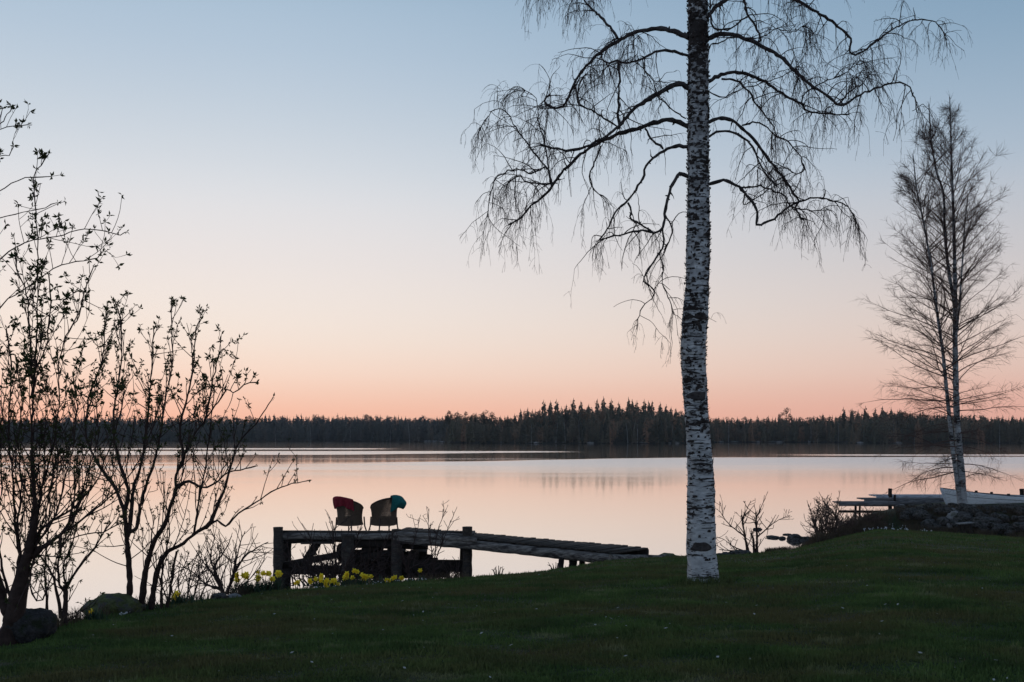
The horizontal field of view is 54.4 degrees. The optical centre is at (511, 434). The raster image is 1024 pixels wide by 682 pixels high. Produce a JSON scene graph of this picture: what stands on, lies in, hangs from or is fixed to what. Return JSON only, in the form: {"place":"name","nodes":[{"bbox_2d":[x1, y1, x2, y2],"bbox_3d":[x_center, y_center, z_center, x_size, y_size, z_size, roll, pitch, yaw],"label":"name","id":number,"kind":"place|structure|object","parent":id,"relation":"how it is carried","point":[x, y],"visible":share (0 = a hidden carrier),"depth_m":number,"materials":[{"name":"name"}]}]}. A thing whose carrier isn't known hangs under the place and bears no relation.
{"place":"outdoors","nodes":[
{"label":"outdoors","id":0,"kind":"place"},
{"bbox_2d":[0,441,1023,627],"bbox_3d":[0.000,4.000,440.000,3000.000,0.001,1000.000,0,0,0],"label":"water","id":1,"kind":"structure","parent":0,"point":[629,494],"depth_m":70.30,"materials":[{"name":"liquid"}]},
{"bbox_2d":[766,535,778,537],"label":"rock","id":2,"kind":"object","parent":1,"relation":"in","point":[770,536],"visible":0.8,"depth_m":38.57,"materials":[{"name":"stone"}]},
{"bbox_2d":[786,534,801,540],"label":"rock","id":3,"kind":"object","parent":1,"relation":"in","point":[794,537],"visible":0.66,"depth_m":37.69,"materials":[{"name":"stone"}]},
{"bbox_2d":[799,536,810,540],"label":"rock","id":4,"kind":"object","parent":1,"relation":"in","point":[802,538],"visible":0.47,"depth_m":37.54,"materials":[{"name":"stone"}]},
{"bbox_2d":[832,488,943,516],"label":"pier","id":5,"kind":"structure","parent":1,"relation":"in","point":[893,501],"depth_m":43.62,"materials":[{"name":"grey wood"}]},
{"bbox_2d":[0,502,1023,681],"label":"ground","id":6,"kind":"structure","parent":0,"point":[617,667],"depth_m":8.74,"materials":[{"name":"green plant"}]},
{"bbox_2d":[2,608,57,643],"bbox_3d":[-4.359,1.750,8.998,0.458,0.366,0.495,0,0,0],"label":"boulder","id":7,"kind":"object","parent":6,"relation":"on","point":[31,625],"visible":0.75,"depth_m":8.87,"materials":[{"name":"stone"}]},
{"bbox_2d":[31,495,119,622],"bbox_3d":[-4.539,1.273,10.168,1.018,1.341,0.725,0,0,-19],"label":"shrub","id":8,"kind":"object","parent":6,"relation":"on","point":[65,587],"visible":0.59,"depth_m":10.19,"materials":[{"name":"brown plant"}]},
{"bbox_2d":[0,99,182,646],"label":"shrub","id":9,"kind":"object","parent":6,"relation":"on","point":[13,605],"visible":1,"depth_m":8.79,"materials":[{"name":"brown plant"}]},
{"bbox_2d":[81,608,107,619],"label":"leaf clump","id":10,"kind":"object","parent":6,"relation":"on","point":[95,615],"visible":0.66,"depth_m":10.88,"materials":[{"name":"green plant"}]},
{"bbox_2d":[80,593,145,616],"bbox_3d":[-4.735,2.070,11.888,0.732,0.365,0.674,0,0,42],"label":"boulder","id":11,"kind":"object","parent":6,"relation":"on","point":[123,603],"visible":0.57,"depth_m":11.71,"materials":[{"name":"stone"}]},
{"bbox_2d":[51,290,310,610],"bbox_3d":[-4.055,0.198,12.053,2.952,3.833,1.673,0,0,22],"label":"shrub","id":12,"kind":"object","parent":6,"relation":"on","point":[128,524],"visible":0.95,"depth_m":11.95,"materials":[{"name":"brown plant"}]},
{"bbox_2d":[159,593,208,604],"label":"leaf clump","id":13,"kind":"object","parent":6,"relation":"on","point":[178,599],"visible":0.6,"depth_m":12.99,"materials":[{"name":"green plant"}]},
{"bbox_2d":[135,539,236,598],"bbox_3d":[-4.748,1.950,14.298,1.425,0.946,0.875,0,0,0],"label":"bare bush","id":14,"kind":"object","parent":6,"relation":"on","point":[198,567],"visible":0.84,"depth_m":14.22,"materials":[{"name":"brown plant"}]},
{"bbox_2d":[211,593,228,599],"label":"boulder","id":15,"kind":"object","parent":6,"relation":"on","point":[218,595],"visible":0.59,"depth_m":14.21,"materials":[{"name":"stone"}]},
{"bbox_2d":[169,511,283,594],"bbox_3d":[-4.557,1.918,15.627,2.034,1.558,1.113,0,0,24],"label":"bare bush","id":16,"kind":"object","parent":6,"relation":"on","point":[234,569],"visible":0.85,"depth_m":15.60,"materials":[{"name":"brown plant"}]},
{"bbox_2d":[228,593,241,597],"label":"boulder","id":17,"kind":"object","parent":6,"relation":"on","point":[233,594],"visible":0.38,"depth_m":14.65,"materials":[{"name":"stone"}]},
{"bbox_2d":[226,578,289,593],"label":"leaf clump","id":18,"kind":"object","parent":6,"relation":"on","point":[256,589],"visible":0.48,"depth_m":15.66,"materials":[{"name":"green plant"}]},
{"bbox_2d":[257,571,267,587],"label":"daffodil","id":19,"kind":"object","parent":6,"relation":"on","point":[262,573],"visible":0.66,"depth_m":15.85,"materials":[{"name":"yellow plant"}]},
{"bbox_2d":[262,571,273,588],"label":"daffodil","id":20,"kind":"object","parent":6,"relation":"on","point":[267,573],"visible":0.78,"depth_m":15.81,"materials":[{"name":"yellow plant"}]},
{"bbox_2d":[252,579,286,590],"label":"leaf clump","id":21,"kind":"object","parent":6,"relation":"on","point":[274,588],"visible":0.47,"depth_m":15.85,"materials":[{"name":"green plant"}]},
{"bbox_2d":[272,570,285,587],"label":"daffodil","id":22,"kind":"object","parent":6,"relation":"on","point":[278,572],"visible":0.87,"depth_m":15.81,"materials":[{"name":"yellow plant"}]},
{"bbox_2d":[292,581,355,588],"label":"leaf clump","id":23,"kind":"object","parent":6,"relation":"on","point":[315,585],"visible":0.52,"depth_m":17.70,"materials":[{"name":"plant"}]},
{"bbox_2d":[272,552,390,586],"bbox_3d":[-3.859,3.023,21.532,2.620,0.980,0.982,0,0,0],"label":"brush pile","id":24,"kind":"object","parent":6,"relation":"on","point":[317,574],"visible":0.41,"depth_m":21.47,"materials":[{"name":"brown plant"}]},
{"bbox_2d":[272,510,412,587],"bbox_3d":[-3.416,2.399,19.887,2.937,1.783,1.354,0,0,8],"label":"bare bush","id":25,"kind":"object","parent":6,"relation":"on","point":[334,554],"visible":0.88,"depth_m":19.93,"materials":[{"name":"brown plant"}]},
{"bbox_2d":[330,576,391,584],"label":"leaf clump","id":26,"kind":"object","parent":6,"relation":"on","point":[361,582],"visible":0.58,"depth_m":18.59,"materials":[{"name":"green plant"}]},
{"bbox_2d":[392,514,433,579],"bbox_3d":[-2.038,2.361,20.363,0.916,1.468,0.692,0,0,0],"label":"bare bush","id":27,"kind":"object","parent":6,"relation":"on","point":[408,557],"visible":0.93,"depth_m":20.35,"materials":[{"name":"brown plant"}]},
{"bbox_2d":[401,556,462,580],"bbox_3d":[-1.727,2.905,21.439,1.331,0.538,0.488,0,0,-4],"label":"brush pile","id":28,"kind":"object","parent":6,"relation":"on","point":[447,572],"visible":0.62,"depth_m":21.50,"materials":[{"name":"brown plant"}]},
{"bbox_2d":[417,500,459,578],"bbox_3d":[-1.587,2.184,20.506,0.964,1.688,0.619,0,0,-20],"label":"bare bush","id":29,"kind":"object","parent":6,"relation":"on","point":[435,554],"visible":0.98,"depth_m":20.46,"materials":[{"name":"brown plant"}]},
{"bbox_2d":[273,526,648,588],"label":"jetty","id":30,"kind":"object","parent":6,"relation":"on","point":[466,540],"visible":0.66,"depth_m":25.77,"materials":[{"name":"brown wood"}]},
{"bbox_2d":[335,501,366,530],"bbox_3d":[-4.372,2.134,26.552,0.752,0.974,0.839,0,0,30],"label":"wicker chair","id":31,"kind":"object","parent":30,"relation":"on","point":[343,513],"visible":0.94,"depth_m":26.34,"materials":[{"name":"brown wicker"}]},
{"bbox_2d":[333,496,353,510],"bbox_3d":[-4.467,1.817,26.247,0.601,0.404,0.257,0,0,12],"label":"blanket","id":32,"kind":"object","parent":31,"relation":"on","point":[339,501],"visible":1,"depth_m":26.18,"materials":[{"name":"red fabric"}]},
{"bbox_2d":[369,497,398,530],"bbox_3d":[-3.376,2.134,26.554,0.751,0.974,0.839,0,0,-33],"label":"wicker chair","id":33,"kind":"object","parent":30,"relation":"on","point":[379,517],"visible":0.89,"depth_m":26.30,"materials":[{"name":"brown wicker"}]},
{"bbox_2d":[390,495,406,511],"bbox_3d":[-3.015,1.813,26.476,0.439,0.465,0.683,0,0,0],"label":"blanket","id":34,"kind":"object","parent":33,"relation":"on","point":[398,501],"visible":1,"depth_m":26.21,"materials":[{"name":"teal fabric"}]},
{"bbox_2d":[491,566,503,573],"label":"dry weed","id":35,"kind":"object","parent":6,"relation":"on","point":[498,570],"visible":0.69,"depth_m":21.60,"materials":[{"name":"brown plant"}]},
{"bbox_2d":[119,525,931,614],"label":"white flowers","id":36,"kind":"object","parent":6,"relation":"on","point":[425,578],"visible":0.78,"depth_m":19.79,"materials":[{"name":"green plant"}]},
{"bbox_2d":[64,535,1022,681],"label":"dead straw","id":37,"kind":"object","parent":6,"relation":"on","point":[605,624],"visible":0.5,"depth_m":9.80,"materials":[{"name":"beige plant"}]},
{"bbox_2d":[608,554,664,559],"bbox_3d":[3.139,3.018,24.612,1.700,0.220,0.200,0,0,-29],"label":"driftwood log","id":38,"kind":"object","parent":6,"relation":"on","point":[614,556],"visible":0.45,"depth_m":24.36,"materials":[{"name":"wood"}]},
{"bbox_2d":[660,553,677,556],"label":"boulder","id":39,"kind":"object","parent":6,"relation":"on","point":[668,554],"visible":0.33,"depth_m":25.02,"materials":[{"name":"stone"}]},
{"bbox_2d":[460,0,972,581],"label":"birch tree","id":40,"kind":"object","parent":6,"relation":"on","point":[700,524],"visible":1,"depth_m":12.89,"materials":[{"name":"white plant"}]},
{"bbox_2d":[732,550,751,553],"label":"rock","id":41,"kind":"object","parent":6,"relation":"on","point":[743,551],"visible":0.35,"depth_m":26.22,"materials":[{"name":"stone"}]},
{"bbox_2d":[715,492,791,552],"bbox_3d":[6.484,2.508,26.631,2.299,2.001,0.959,0,0,0],"label":"bare bush","id":42,"kind":"object","parent":6,"relation":"on","point":[755,550],"visible":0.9,"depth_m":26.56,"materials":[{"name":"brown plant"}]},
{"bbox_2d":[800,495,837,538],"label":"twiggy bush","id":43,"kind":"object","parent":6,"relation":"on","point":[819,513],"visible":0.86,"depth_m":32.51,"materials":[{"name":"brown plant"}]},
{"bbox_2d":[815,492,848,536],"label":"twiggy bush","id":44,"kind":"object","parent":6,"relation":"on","point":[836,516],"visible":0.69,"depth_m":33.35,"materials":[{"name":"brown plant"}]},
{"bbox_2d":[836,511,861,531],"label":"twiggy bush","id":45,"kind":"object","parent":6,"relation":"on","point":[851,520],"visible":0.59,"depth_m":34.45,"materials":[{"name":"brown plant"}]},
{"bbox_2d":[851,505,886,525],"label":"twiggy bush","id":46,"kind":"object","parent":6,"relation":"on","point":[869,516],"visible":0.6,"depth_m":36.11,"materials":[{"name":"brown plant"}]},
{"bbox_2d":[903,511,911,516],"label":"boulder","id":47,"kind":"object","parent":6,"relation":"on","point":[907,513],"visible":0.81,"depth_m":37.19,"materials":[{"name":"stone"}]},
{"bbox_2d":[915,506,924,509],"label":"boulder","id":48,"kind":"object","parent":6,"relation":"on","point":[919,507],"visible":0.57,"depth_m":37.61,"materials":[{"name":"stone"}]},
{"bbox_2d":[912,509,929,520],"bbox_3d":[15.225,2.995,37.032,0.619,0.461,0.652,0,0,-8],"label":"boulder","id":49,"kind":"object","parent":6,"relation":"on","point":[921,514],"visible":0.96,"depth_m":36.80,"materials":[{"name":"stone"}]},
{"bbox_2d":[920,519,936,527],"bbox_3d":[15.209,3.292,36.316,0.666,0.435,0.521,0,0,-20],"label":"boulder","id":50,"kind":"object","parent":6,"relation":"on","point":[926,522],"visible":0.69,"depth_m":36.15,"materials":[{"name":"stone"}]},
{"bbox_2d":[850,91,1023,505],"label":"birch tree","id":51,"kind":"object","parent":6,"relation":"on","point":[958,464],"visible":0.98,"depth_m":37.75,"materials":[{"name":"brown plant"}]},
{"bbox_2d":[933,507,941,513],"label":"boulder","id":52,"kind":"object","parent":6,"relation":"on","point":[936,511],"visible":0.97,"depth_m":37.15,"materials":[{"name":"stone"}]},
{"bbox_2d":[936,517,949,525],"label":"boulder","id":53,"kind":"object","parent":6,"relation":"on","point":[942,520],"visible":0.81,"depth_m":36.06,"materials":[{"name":"stone"}]},
{"bbox_2d":[942,507,952,514],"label":"boulder","id":54,"kind":"object","parent":6,"relation":"on","point":[947,509],"visible":0.84,"depth_m":36.99,"materials":[{"name":"stone"}]},
{"bbox_2d":[946,511,957,520],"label":"boulder","id":55,"kind":"object","parent":6,"relation":"on","point":[950,515],"visible":0.57,"depth_m":36.35,"materials":[{"name":"stone"}]},
{"bbox_2d":[949,519,963,527],"bbox_3d":[16.092,3.211,35.937,0.663,0.411,0.544,0,0,-21],"label":"boulder","id":56,"kind":"object","parent":6,"relation":"on","point":[953,522],"visible":0.56,"depth_m":35.78,"materials":[{"name":"stone"}]},
{"bbox_2d":[953,512,967,518],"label":"boulder","id":57,"kind":"object","parent":6,"relation":"on","point":[958,515],"visible":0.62,"depth_m":36.14,"materials":[{"name":"stone"}]},
{"bbox_2d":[955,504,965,508],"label":"boulder","id":58,"kind":"object","parent":6,"relation":"on","point":[960,506],"visible":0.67,"depth_m":37.06,"materials":[{"name":"stone"}]},
{"bbox_2d":[956,514,970,520],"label":"boulder","id":59,"kind":"object","parent":6,"relation":"on","point":[964,517],"visible":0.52,"depth_m":35.85,"materials":[{"name":"stone"}]},
{"bbox_2d":[955,521,974,533],"bbox_3d":[15.879,3.313,34.900,0.663,0.526,0.680,0,0,0],"label":"tree stump","id":60,"kind":"object","parent":6,"relation":"on","point":[964,525],"visible":0.69,"depth_m":34.73,"materials":[{"name":"brown wood"}]},
{"bbox_2d":[962,506,972,512],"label":"boulder","id":61,"kind":"object","parent":6,"relation":"on","point":[967,509],"visible":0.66,"depth_m":36.49,"materials":[{"name":"stone"}]},
{"bbox_2d":[971,508,981,515],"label":"boulder","id":62,"kind":"object","parent":6,"relation":"on","point":[976,510],"visible":0.81,"depth_m":36.21,"materials":[{"name":"stone"}]},
{"bbox_2d":[971,520,988,529],"bbox_3d":[16.594,3.222,35.252,0.648,0.400,0.705,0,0,-10],"label":"boulder","id":63,"kind":"object","parent":6,"relation":"on","point":[977,523],"visible":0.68,"depth_m":35.03,"materials":[{"name":"stone"}]},
{"bbox_2d":[940,487,1023,503],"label":"rowing boat","id":64,"kind":"object","parent":6,"relation":"on","point":[980,497],"visible":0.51,"depth_m":40.61,"materials":[{"name":"white paint"}]},
{"bbox_2d":[972,516,997,527],"bbox_3d":[16.786,3.152,35.294,0.896,0.519,0.640,0,0,37],"label":"boulder","id":65,"kind":"object","parent":6,"relation":"on","point":[986,520],"visible":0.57,"depth_m":35.09,"materials":[{"name":"stone"}]},
{"bbox_2d":[991,523,1005,532],"bbox_3d":[16.940,3.278,34.605,0.548,0.385,0.592,0,0,7],"label":"boulder","id":66,"kind":"object","parent":6,"relation":"on","point":[999,527],"visible":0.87,"depth_m":34.43,"materials":[{"name":"stone"}]},
{"bbox_2d":[997,514,1009,522],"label":"boulder","id":67,"kind":"object","parent":6,"relation":"on","point":[1004,518],"visible":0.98,"depth_m":35.03,"materials":[{"name":"stone"}]},
{"bbox_2d":[1006,506,1016,511],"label":"boulder","id":68,"kind":"object","parent":6,"relation":"on","point":[1008,508],"visible":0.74,"depth_m":35.78,"materials":[{"name":"stone"}]},
{"bbox_2d":[1011,515,1017,520],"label":"boulder","id":69,"kind":"object","parent":6,"relation":"on","point":[1014,517],"visible":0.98,"depth_m":34.89,"materials":[{"name":"stone"}]},
{"bbox_2d":[1011,522,1023,531],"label":"boulder","id":70,"kind":"object","parent":6,"relation":"on","point":[1018,526],"visible":0.92,"depth_m":34.08,"materials":[{"name":"stone"}]},
{"bbox_2d":[0,0,1023,430],"label":"sky","id":71,"kind":"structure","parent":0,"point":[300,172],"materials":[{"name":"blue"}]},
{"bbox_2d":[14,435,1019,443],"bbox_3d":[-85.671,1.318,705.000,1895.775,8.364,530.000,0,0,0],"label":"shore","id":72,"kind":"structure","parent":0,"point":[653,442],"depth_m":484.51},
{"bbox_2d":[0,413,448,441],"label":"forest","id":73,"kind":"object","parent":72,"relation":"on","point":[368,427],"visible":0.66,"depth_m":623.12,"materials":[{"name":"plant"}]},
{"bbox_2d":[446,410,452,426],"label":"pine tree","id":74,"kind":"object","parent":72,"relation":"on","point":[449,412],"visible":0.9,"depth_m":517.47,"materials":[{"name":"green plant"}]},
{"bbox_2d":[459,412,471,424],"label":"pine tree","id":75,"kind":"object","parent":72,"relation":"on","point":[466,414],"visible":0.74,"depth_m":500.06,"materials":[{"name":"green plant"}]},
{"bbox_2d":[480,411,487,424],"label":"pine tree","id":76,"kind":"object","parent":72,"relation":"on","point":[483,415],"visible":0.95,"depth_m":496.21,"materials":[{"name":"plant"}]},
{"bbox_2d":[487,413,495,426],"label":"pine tree","id":77,"kind":"object","parent":72,"relation":"on","point":[493,414],"visible":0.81,"depth_m":495.12,"materials":[{"name":"green plant"}]},
{"bbox_2d":[541,401,545,418],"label":"spruce tree","id":78,"kind":"object","parent":72,"relation":"on","point":[543,407],"visible":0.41,"depth_m":529.98,"materials":[{"name":"green plant"}]},
{"bbox_2d":[547,400,552,414],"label":"spruce tree","id":79,"kind":"object","parent":72,"relation":"on","point":[550,407],"visible":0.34,"depth_m":529.61,"materials":[{"name":"plant"}]},
{"bbox_2d":[548,412,555,427],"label":"budding tree","id":80,"kind":"object","parent":72,"relation":"on","point":[553,418],"visible":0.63,"depth_m":484.94,"materials":[{"name":"green plant"}]},
{"bbox_2d":[554,399,558,413],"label":"spruce tree","id":81,"kind":"object","parent":72,"relation":"on","point":[556,407],"visible":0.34,"depth_m":528.98,"materials":[{"name":"green plant"}]},
{"bbox_2d":[438,406,685,443],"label":"forest","id":82,"kind":"object","parent":72,"relation":"on","point":[613,422],"visible":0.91,"depth_m":471.69,"materials":[{"name":"green plant"}]},
{"bbox_2d":[571,398,575,413],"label":"spruce tree","id":83,"kind":"object","parent":72,"relation":"on","point":[573,407],"visible":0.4,"depth_m":527.51,"materials":[{"name":"plant"}]},
{"bbox_2d":[594,399,599,413],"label":"spruce tree","id":84,"kind":"object","parent":72,"relation":"on","point":[596,407],"visible":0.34,"depth_m":525.86,"materials":[{"name":"plant"}]},
{"bbox_2d":[600,396,605,416],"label":"spruce tree","id":85,"kind":"object","parent":72,"relation":"on","point":[603,406],"visible":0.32,"depth_m":525.10,"materials":[{"name":"green plant"}]},
{"bbox_2d":[609,399,613,411],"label":"spruce tree","id":86,"kind":"object","parent":72,"relation":"on","point":[611,405],"visible":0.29,"depth_m":524.82,"materials":[{"name":"green plant"}]},
{"bbox_2d":[627,397,632,410],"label":"spruce tree","id":87,"kind":"object","parent":72,"relation":"on","point":[629,406],"visible":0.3,"depth_m":524.53,"materials":[{"name":"green plant"}]},
{"bbox_2d":[641,400,646,411],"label":"spruce tree","id":88,"kind":"object","parent":72,"relation":"on","point":[644,406],"visible":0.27,"depth_m":524.70,"materials":[{"name":"green plant"}]},
{"bbox_2d":[650,402,654,416],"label":"spruce tree","id":89,"kind":"object","parent":72,"relation":"on","point":[651,408],"visible":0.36,"depth_m":524.53,"materials":[{"name":"green plant"}]},
{"bbox_2d":[782,408,791,423],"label":"pine tree","id":90,"kind":"object","parent":72,"relation":"on","point":[790,418],"visible":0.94,"depth_m":559.52,"materials":[{"name":"green plant"}]},
{"bbox_2d":[841,407,846,425],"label":"spruce tree","id":91,"kind":"object","parent":72,"relation":"on","point":[843,414],"visible":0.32,"depth_m":551.33,"materials":[{"name":"green plant"}]},
{"bbox_2d":[682,410,1023,442],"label":"forest","id":92,"kind":"object","parent":72,"relation":"on","point":[856,429],"visible":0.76,"depth_m":503.12,"materials":[{"name":"green plant"}]},
{"bbox_2d":[53,503,1023,626],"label":"dry grass","id":93,"kind":"structure","parent":0,"point":[816,537],"depth_m":33.85,"materials":[{"name":"plant"}]}
]}

